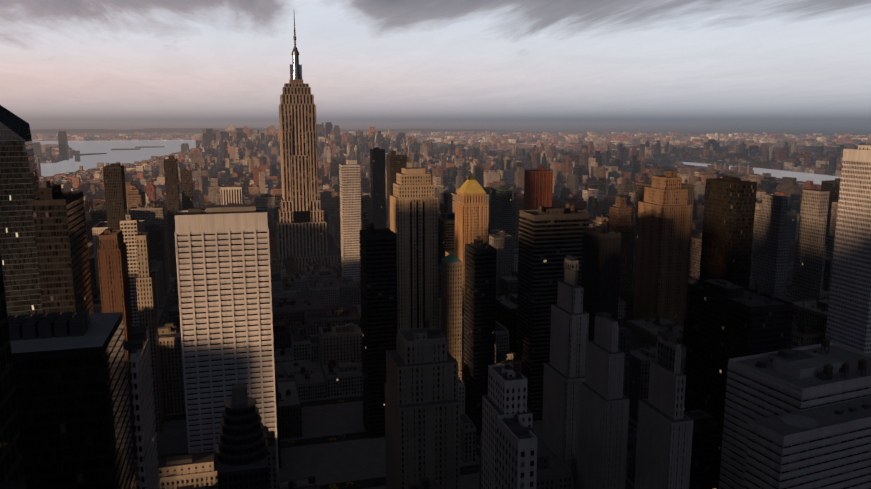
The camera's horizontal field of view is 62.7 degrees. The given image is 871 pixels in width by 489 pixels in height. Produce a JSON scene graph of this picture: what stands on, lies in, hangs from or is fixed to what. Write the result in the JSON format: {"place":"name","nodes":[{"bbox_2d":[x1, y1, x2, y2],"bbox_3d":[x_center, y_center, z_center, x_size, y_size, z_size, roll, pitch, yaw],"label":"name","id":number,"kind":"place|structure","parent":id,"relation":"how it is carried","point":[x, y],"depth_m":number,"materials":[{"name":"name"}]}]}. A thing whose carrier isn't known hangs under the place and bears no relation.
{"place":"outdoors","nodes":[
{"label":"outdoors","id":0,"kind":"place"},
{"bbox_2d":[74,153,106,155],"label":"pier","id":1,"kind":"structure","parent":0,"point":[92,154],"depth_m":5388.59,"materials":[{"name":"grey concrete"}]},
{"bbox_2d":[32,140,195,176],"bbox_3d":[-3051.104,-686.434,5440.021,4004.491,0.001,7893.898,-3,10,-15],"label":"river","id":2,"kind":"structure","parent":0,"point":[86,162],"depth_m":5920.56,"materials":[{"name":"grey liquid"}]},
{"bbox_2d":[111,148,140,149],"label":"pier","id":3,"kind":"structure","parent":0,"point":[128,149],"depth_m":6294.17,"materials":[{"name":"grey concrete"}]},
{"bbox_2d":[135,146,164,147],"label":"pier","id":4,"kind":"structure","parent":0,"point":[149,146],"depth_m":6873.88,"materials":[{"name":"grey concrete"}]},
{"bbox_2d":[0,0,870,122],"label":"sky","id":5,"kind":"structure","parent":0,"point":[62,61],"materials":[{"name":"grey"}]},
{"bbox_2d":[29,122,870,488],"bbox_3d":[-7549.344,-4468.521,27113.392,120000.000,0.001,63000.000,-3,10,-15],"label":"ground","id":6,"kind":"structure","parent":0,"point":[823,128],"depth_m":21520.80,"materials":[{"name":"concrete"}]},
{"bbox_2d":[30,127,511,132],"bbox_3d":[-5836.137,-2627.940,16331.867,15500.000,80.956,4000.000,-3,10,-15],"label":"hills","id":7,"kind":"structure","parent":6,"relation":"on","point":[172,130],"depth_m":15562.64,"materials":[{"name":"grey"}]},
{"bbox_2d":[0,16,870,488],"bbox_3d":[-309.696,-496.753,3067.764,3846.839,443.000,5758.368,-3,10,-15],"label":"skyscrapers","id":8,"kind":"structure","parent":6,"relation":"on","point":[88,396],"depth_m":472.88,"materials":[{"name":"concrete"}]},
{"bbox_2d":[0,123,870,488],"bbox_3d":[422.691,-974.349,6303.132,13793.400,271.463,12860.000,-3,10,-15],"label":"city blocks","id":9,"kind":"structure","parent":6,"relation":"on","point":[316,309],"depth_m":1158.12,"materials":[{"name":"concrete"}]},
{"bbox_2d":[682,162,840,184],"bbox_3d":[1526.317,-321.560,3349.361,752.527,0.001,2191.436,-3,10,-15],"label":"river water","id":10,"kind":"structure","parent":0,"point":[814,178],"depth_m":3433.48,"materials":[{"name":"grey liquid"}]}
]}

